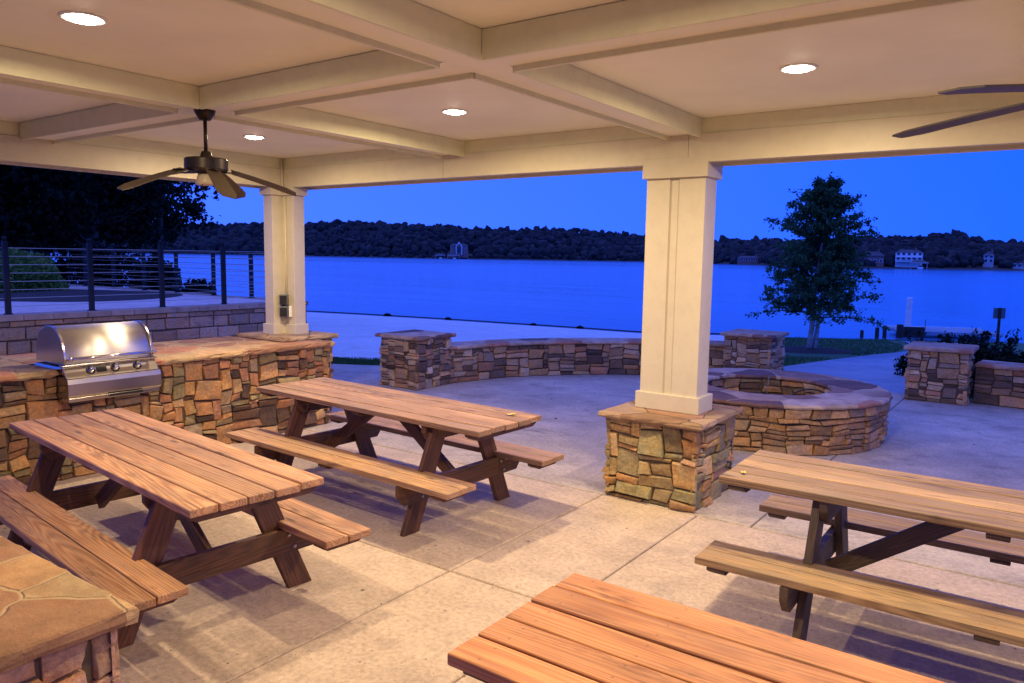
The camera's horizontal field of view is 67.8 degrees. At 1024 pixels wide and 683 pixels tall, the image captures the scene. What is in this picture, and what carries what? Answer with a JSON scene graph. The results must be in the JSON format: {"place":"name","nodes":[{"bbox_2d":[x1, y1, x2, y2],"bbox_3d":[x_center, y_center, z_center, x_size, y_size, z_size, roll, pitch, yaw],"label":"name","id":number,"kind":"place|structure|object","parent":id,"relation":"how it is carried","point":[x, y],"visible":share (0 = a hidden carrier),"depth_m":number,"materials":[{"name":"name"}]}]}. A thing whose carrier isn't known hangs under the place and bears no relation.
{"place":"outdoors","nodes":[
{"label":"outdoors","id":0,"kind":"place"},
{"bbox_2d":[0,286,264,313],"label":"patio","id":1,"kind":"structure","parent":0,"point":[26,307],"depth_m":12.29,"materials":[{"name":"concrete"}]},
{"bbox_2d":[0,289,182,301],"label":"mulch bed","id":2,"kind":"object","parent":1,"relation":"on","point":[80,295],"visible":0.65,"depth_m":13.82,"materials":[{"name":"brown soil"}]},
{"bbox_2d":[0,247,69,292],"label":"round bush","id":3,"kind":"object","parent":2,"relation":"on","point":[46,277],"visible":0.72,"depth_m":14.56,"materials":[{"name":"green plant"}]},
{"bbox_2d":[0,429,1023,682],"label":"pavilion floor","id":4,"kind":"structure","parent":0,"point":[384,601],"depth_m":4.29,"materials":[{"name":"concrete"}]},
{"bbox_2d":[0,536,139,682],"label":"stone ledge","id":5,"kind":"object","parent":4,"relation":"on","point":[59,624],"visible":1,"depth_m":2.50,"materials":[{"name":"brown stone"}]},
{"bbox_2d":[0,336,334,485],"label":"stone counter","id":6,"kind":"object","parent":4,"relation":"on","point":[207,388],"visible":0.64,"depth_m":7.08,"materials":[{"name":"brown stone"}]},
{"bbox_2d":[29,320,161,402],"bbox_3d":[-3.468,0.137,6.386,0.595,0.590,0.820,5,8,35],"label":"gas grill","id":7,"kind":"object","parent":6,"relation":"in","point":[86,362],"visible":1,"depth_m":6.19,"materials":[{"name":"metal"}]},
{"bbox_2d":[0,408,370,648],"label":"picnic table","id":8,"kind":"object","parent":4,"relation":"on","point":[172,475],"visible":0.96,"depth_m":3.97,"materials":[{"name":"brown wood"}]},
{"bbox_2d":[226,377,563,536],"bbox_3d":[-0.962,0.814,5.892,2.452,0.741,1.280,6,8,38],"label":"picnic table","id":9,"kind":"object","parent":4,"relation":"on","point":[431,425],"visible":0.98,"depth_m":5.62,"materials":[{"name":"beige wood"}]},
{"bbox_2d":[447,573,945,682],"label":"picnic table","id":10,"kind":"object","parent":4,"relation":"on","point":[575,628],"visible":1,"depth_m":2.18,"materials":[{"name":"orange wood"}]},
{"bbox_2d":[695,450,1023,646],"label":"picnic table","id":11,"kind":"object","parent":4,"relation":"on","point":[948,511],"visible":0.98,"depth_m":3.68,"materials":[{"name":"brown wood"}]},
{"bbox_2d":[306,312,723,359],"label":"shore","id":12,"kind":"structure","parent":0,"point":[356,337],"depth_m":26.78,"materials":[{"name":"grey concrete"}]},
{"bbox_2d":[306,310,719,333],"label":"shore kerb","id":13,"kind":"structure","parent":12,"relation":"on","point":[487,321],"depth_m":38.73,"materials":[{"name":"grey concrete"}]},
{"bbox_2d":[23,249,1023,270],"bbox_3d":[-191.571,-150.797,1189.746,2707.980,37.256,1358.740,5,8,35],"label":"hill","id":14,"kind":"structure","parent":0,"point":[995,267],"depth_m":723.13,"materials":[{"name":"green plant"}]},
{"bbox_2d":[450,242,467,256],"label":"lake house","id":15,"kind":"structure","parent":14,"relation":"on","point":[461,250],"depth_m":720.54,"materials":[{"name":"brick"}]},
{"bbox_2d":[8,219,1023,268],"bbox_3d":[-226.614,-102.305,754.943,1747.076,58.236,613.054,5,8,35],"label":"woods","id":16,"kind":"object","parent":14,"relation":"on","point":[380,238],"visible":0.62,"depth_m":782.14,"materials":[{"name":"green plant"}]},
{"bbox_2d":[737,254,757,264],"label":"lake house","id":17,"kind":"structure","parent":14,"relation":"on","point":[745,260],"depth_m":520.76,"materials":[{"name":"brick"}]},
{"bbox_2d":[864,249,884,266],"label":"lake house","id":18,"kind":"structure","parent":14,"relation":"on","point":[877,257],"depth_m":401.20,"materials":[{"name":"brick"}]},
{"bbox_2d":[895,248,922,267],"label":"lake house","id":19,"kind":"structure","parent":14,"relation":"on","point":[904,258],"depth_m":396.00,"materials":[{"name":"white paint"}]},
{"bbox_2d":[982,250,994,267],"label":"lake house","id":20,"kind":"structure","parent":14,"relation":"on","point":[988,257],"depth_m":394.01,"materials":[{"name":"brick"}]},
{"bbox_2d":[1012,260,1023,268],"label":"lake house","id":21,"kind":"structure","parent":14,"relation":"on","point":[1018,265],"depth_m":387.68,"materials":[{"name":"brick"}]},
{"bbox_2d":[30,252,1023,342],"bbox_3d":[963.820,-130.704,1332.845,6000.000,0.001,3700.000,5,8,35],"label":"lake","id":22,"kind":"structure","parent":0,"point":[600,294],"depth_m":72.88,"materials":[{"name":"blue liquid"}]},
{"bbox_2d":[447,254,459,258],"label":"boat shelter","id":23,"kind":"object","parent":22,"relation":"in","point":[453,255],"visible":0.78,"depth_m":701.58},
{"bbox_2d":[860,330,863,337],"bbox_3d":[15.482,-0.026,33.780,0.150,0.960,0.146,5,8,35],"label":"dock post","id":24,"kind":"object","parent":22,"relation":"in","point":[861,333],"visible":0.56,"depth_m":33.69,"materials":[{"name":"brown wood"}]},
{"bbox_2d":[875,327,878,338],"bbox_3d":[16.055,-0.076,33.572,0.170,1.100,0.166,5,8,35],"label":"dock post","id":25,"kind":"object","parent":22,"relation":"in","point":[876,332],"visible":0.56,"depth_m":33.47,"materials":[{"name":"brown wood"}]},
{"bbox_2d":[882,325,886,337],"bbox_3d":[16.486,-0.100,33.770,0.170,1.220,0.166,5,8,35],"label":"dock post","id":26,"kind":"object","parent":22,"relation":"in","point":[884,334],"visible":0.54,"depth_m":33.67,"materials":[{"name":"brown wood"}]},
{"bbox_2d":[896,324,903,337],"bbox_3d":[17.256,-0.074,33.972,0.280,1.380,0.273,5,8,35],"label":"dock post","id":27,"kind":"object","parent":22,"relation":"in","point":[899,330],"visible":0.56,"depth_m":33.83,"materials":[{"name":"brown wood"}]},
{"bbox_2d":[910,260,928,268],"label":"boat shelter","id":28,"kind":"object","parent":22,"relation":"in","point":[919,261],"visible":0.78,"depth_m":382.38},
{"bbox_2d":[886,325,1002,337],"bbox_3d":[19.780,0.008,35.155,4.184,1.480,2.540,2,7,11],"label":"boat dock","id":29,"kind":"object","parent":22,"relation":"in","point":[930,330],"visible":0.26,"depth_m":34.25,"materials":[{"name":"wood"}]},
{"bbox_2d":[905,297,912,326],"bbox_3d":[18.341,-1.317,35.240,0.260,1.450,0.260,5,8,35],"label":"white post","id":30,"kind":"object","parent":29,"relation":"on","point":[909,304],"visible":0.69,"depth_m":35.14,"materials":[{"name":"paint"}]},
{"bbox_2d":[152,149,1023,241],"label":"sky","id":31,"kind":"structure","parent":0,"point":[976,194],"materials":[{"name":"blue"}]},
{"bbox_2d":[303,364,1023,587],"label":"patio","id":32,"kind":"structure","parent":0,"point":[932,439],"depth_m":7.72,"materials":[{"name":"concrete"}]},
{"bbox_2d":[236,331,338,412],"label":"stone pier","id":33,"kind":"structure","parent":32,"relation":"on","point":[286,338],"depth_m":8.45,"materials":[{"name":"brown stone"}]},
{"bbox_2d":[374,329,455,390],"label":"stone pillar","id":34,"kind":"structure","parent":32,"relation":"on","point":[414,359],"depth_m":10.65,"materials":[{"name":"brown stone"}]},
{"bbox_2d":[448,338,724,383],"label":"seat wall","id":35,"kind":"structure","parent":32,"relation":"on","point":[483,359],"depth_m":11.92,"materials":[{"name":"stone"}]},
{"bbox_2d":[598,400,743,512],"bbox_3d":[1.261,0.866,6.060,0.856,0.670,0.897,5,8,35],"label":"stone pedestal","id":36,"kind":"object","parent":32,"relation":"on","point":[676,461],"visible":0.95,"depth_m":5.76,"materials":[{"name":"brown stone"}]},
{"bbox_2d":[0,0,1023,414],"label":"pavilion","id":37,"kind":"structure","parent":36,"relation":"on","point":[680,104],"depth_m":4.62,"materials":[{"name":"paint"}]},
{"bbox_2d":[58,11,107,25],"bbox_3d":[-1.905,-1.429,3.389,0.198,0.021,0.198,5,8,35],"label":"recessed light","id":38,"kind":"object","parent":37,"relation":"attached to","point":[84,18],"visible":1,"depth_m":3.36,"materials":[{"name":"white glass"}]},
{"bbox_2d":[117,108,295,211],"bbox_3d":[-2.035,-1.176,4.978,1.096,0.660,1.056,5,8,35],"label":"ceiling fan","id":39,"kind":"object","parent":37,"relation":"hanging from","point":[207,168],"visible":1,"depth_m":4.92,"materials":[{"name":"brown metal"}]},
{"bbox_2d":[243,135,265,139],"bbox_3d":[-2.301,-1.817,6.806,0.198,0.021,0.198,5,8,35],"label":"recessed light","id":40,"kind":"object","parent":37,"relation":"attached to","point":[255,137],"visible":1,"depth_m":6.76,"materials":[{"name":"white glass"}]},
{"bbox_2d":[280,158,287,305],"bbox_3d":[-2.521,-1.200,8.419,0.053,1.614,0.034,1,6,2],"label":"conduit","id":41,"kind":"object","parent":37,"relation":"attached to","point":[281,167],"visible":1,"depth_m":8.41,"materials":[{"name":"metal"}]},
{"bbox_2d":[279,294,288,304],"bbox_3d":[-2.531,-0.467,8.454,0.090,0.110,0.097,0,6,-9],"label":"outlet box","id":42,"kind":"object","parent":37,"relation":"attached to","point":[283,298],"visible":1,"depth_m":8.41,"materials":[{"name":"black metal"}]},
{"bbox_2d":[279,306,291,316],"bbox_3d":[-2.513,-0.333,8.470,0.130,0.120,0.102,0,6,-9],"label":"outlet box","id":43,"kind":"object","parent":37,"relation":"attached to","point":[285,311],"visible":1,"depth_m":8.43,"materials":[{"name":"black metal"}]},
{"bbox_2d":[441,109,468,114],"bbox_3d":[-0.410,-1.637,5.457,0.198,0.021,0.198,5,8,35],"label":"recessed light","id":44,"kind":"object","parent":37,"relation":"attached to","point":[454,111],"visible":1,"depth_m":5.42,"materials":[{"name":"white glass"}]},
{"bbox_2d":[779,63,817,72],"bbox_3d":[1.530,-1.452,4.072,0.198,0.021,0.198,5,8,35],"label":"recessed light","id":45,"kind":"object","parent":37,"relation":"attached to","point":[799,68],"visible":1,"depth_m":4.04,"materials":[{"name":"white glass"}]},
{"bbox_2d":[892,84,1023,137],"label":"ceiling fan","id":46,"kind":"object","parent":37,"relation":"hanging from","point":[966,119],"visible":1,"depth_m":2.56,"materials":[{"name":"brown wood"}]},
{"bbox_2d":[720,329,789,369],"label":"stone pillar","id":47,"kind":"structure","parent":32,"relation":"on","point":[755,349],"depth_m":11.39,"materials":[{"name":"brown stone"}]},
{"bbox_2d":[707,368,892,455],"bbox_3d":[2.814,0.711,8.443,2.490,0.496,2.498,5,8,35],"label":"fire pit","id":48,"kind":"object","parent":32,"relation":"on","point":[840,415],"visible":0.71,"depth_m":7.41,"materials":[{"name":"stone"}]},
{"bbox_2d":[751,388,824,394],"bbox_3d":[2.894,0.693,8.433,1.281,0.337,1.016,2,6,7],"label":"fire grate","id":49,"kind":"object","parent":48,"relation":"in","point":[794,392],"visible":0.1,"depth_m":8.49,"materials":[{"name":"metal"}]},
{"bbox_2d":[903,341,978,405],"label":"stone pillar","id":50,"kind":"structure","parent":32,"relation":"on","point":[937,372],"depth_m":10.12,"materials":[{"name":"brown stone"}]},
{"bbox_2d":[973,360,1023,408],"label":"seat wall","id":51,"kind":"structure","parent":32,"relation":"on","point":[999,383],"depth_m":9.95,"materials":[{"name":"stone"}]},
{"bbox_2d":[331,337,1023,400],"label":"lawn","id":52,"kind":"structure","parent":0,"point":[1020,346],"depth_m":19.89,"materials":[{"name":"green plant"}]},
{"bbox_2d":[0,164,150,254],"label":"dark tree","id":53,"kind":"object","parent":52,"relation":"on","point":[8,229],"visible":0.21,"depth_m":19.46,"materials":[{"name":"green plant"}]},
{"bbox_2d":[0,204,164,279],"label":"dark tree","id":54,"kind":"object","parent":52,"relation":"on","point":[47,252],"visible":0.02,"depth_m":26.12,"materials":[{"name":"green plant"}]},
{"bbox_2d":[52,242,121,286],"bbox_3d":[-11.519,-1.895,20.477,2.440,1.624,1.800,5,8,35],"label":"dark shrub","id":55,"kind":"object","parent":52,"relation":"on","point":[79,267],"visible":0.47,"depth_m":20.03,"materials":[{"name":"green plant"}]},
{"bbox_2d":[0,164,219,277],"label":"dark tree","id":56,"kind":"object","parent":52,"relation":"on","point":[156,190],"visible":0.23,"depth_m":20.95,"materials":[{"name":"green plant"}]},
{"bbox_2d":[93,241,147,287],"bbox_3d":[-10.891,-1.921,20.882,2.069,1.684,1.883,5,8,35],"label":"dark shrub","id":57,"kind":"object","parent":52,"relation":"on","point":[128,261],"visible":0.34,"depth_m":20.60,"materials":[{"name":"green plant"}]},
{"bbox_2d":[0,284,307,355],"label":"retaining wall","id":58,"kind":"structure","parent":52,"relation":"on","point":[19,332],"depth_m":11.46,"materials":[{"name":"grey stone"}]},
{"bbox_2d":[0,236,264,314],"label":"cable fence","id":59,"kind":"object","parent":58,"relation":"on","point":[6,281],"visible":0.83,"depth_m":10.68,"materials":[{"name":"black metal"}]},
{"bbox_2d":[66,244,264,297],"bbox_3d":[-7.300,-1.533,15.921,8.472,0.980,0.199,6,8,36],"label":"cable fence","id":60,"kind":"object","parent":58,"relation":"on","point":[213,268],"visible":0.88,"depth_m":15.62,"materials":[{"name":"black metal"}]},
{"bbox_2d":[127,254,184,291],"bbox_3d":[-9.076,-1.662,19.414,1.330,1.133,1.381,5,8,35],"label":"dark shrub","id":61,"kind":"object","parent":52,"relation":"on","point":[168,268],"visible":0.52,"depth_m":19.18,"materials":[{"name":"green plant"}]},
{"bbox_2d":[99,183,220,255],"bbox_3d":[-11.569,-3.735,24.857,4.876,6.826,5.184,5,8,35],"label":"dark tree","id":62,"kind":"object","parent":52,"relation":"on","point":[192,211],"visible":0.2,"depth_m":24.73,"materials":[{"name":"green plant"}]},
{"bbox_2d":[179,279,216,294],"bbox_3d":[-6.679,-1.128,16.224,0.810,0.488,0.668,5,8,35],"label":"plant","id":63,"kind":"object","parent":52,"relation":"on","point":[204,289],"visible":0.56,"depth_m":16.12,"materials":[{"name":"green plant"}]},
{"bbox_2d":[784,346,857,353],"bbox_3d":[7.582,0.224,19.254,2.177,0.108,2.099,5,8,35],"label":"mulch ring","id":64,"kind":"object","parent":52,"relation":"on","point":[803,349],"visible":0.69,"depth_m":18.97,"materials":[{"name":"brown soil"}]},
{"bbox_2d":[745,172,890,347],"bbox_3d":[7.624,-1.953,19.140,3.219,4.463,2.994,0,6,-10],"label":"leafy tree","id":65,"kind":"object","parent":64,"relation":"on","point":[826,201],"visible":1,"depth_m":18.71,"materials":[{"name":"green plant"}]},
{"bbox_2d":[893,328,1014,375],"bbox_3d":[7.138,0.254,12.328,1.766,0.922,1.153,5,8,35],"label":"evergreen shrub","id":66,"kind":"object","parent":52,"relation":"on","point":[947,338],"visible":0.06,"depth_m":12.45,"materials":[{"name":"green plant"}]},
{"bbox_2d":[955,323,1023,395],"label":"evergreen shrub","id":67,"kind":"object","parent":52,"relation":"on","point":[984,351],"visible":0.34,"depth_m":10.89,"materials":[{"name":"green plant"}]},
{"bbox_2d":[993,308,1005,346],"bbox_3d":[16.643,-0.355,26.097,0.380,1.600,0.058,2,6,11],"label":"sign board","id":68,"kind":"object","parent":52,"relation":"on","point":[999,314],"visible":0.79,"depth_m":26.05,"materials":[{"name":"metal"}]},
{"bbox_2d":[783,341,957,393],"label":"path","id":69,"kind":"structure","parent":0,"point":[878,369],"depth_m":13.63,"materials":[{"name":"concrete"}]}
]}

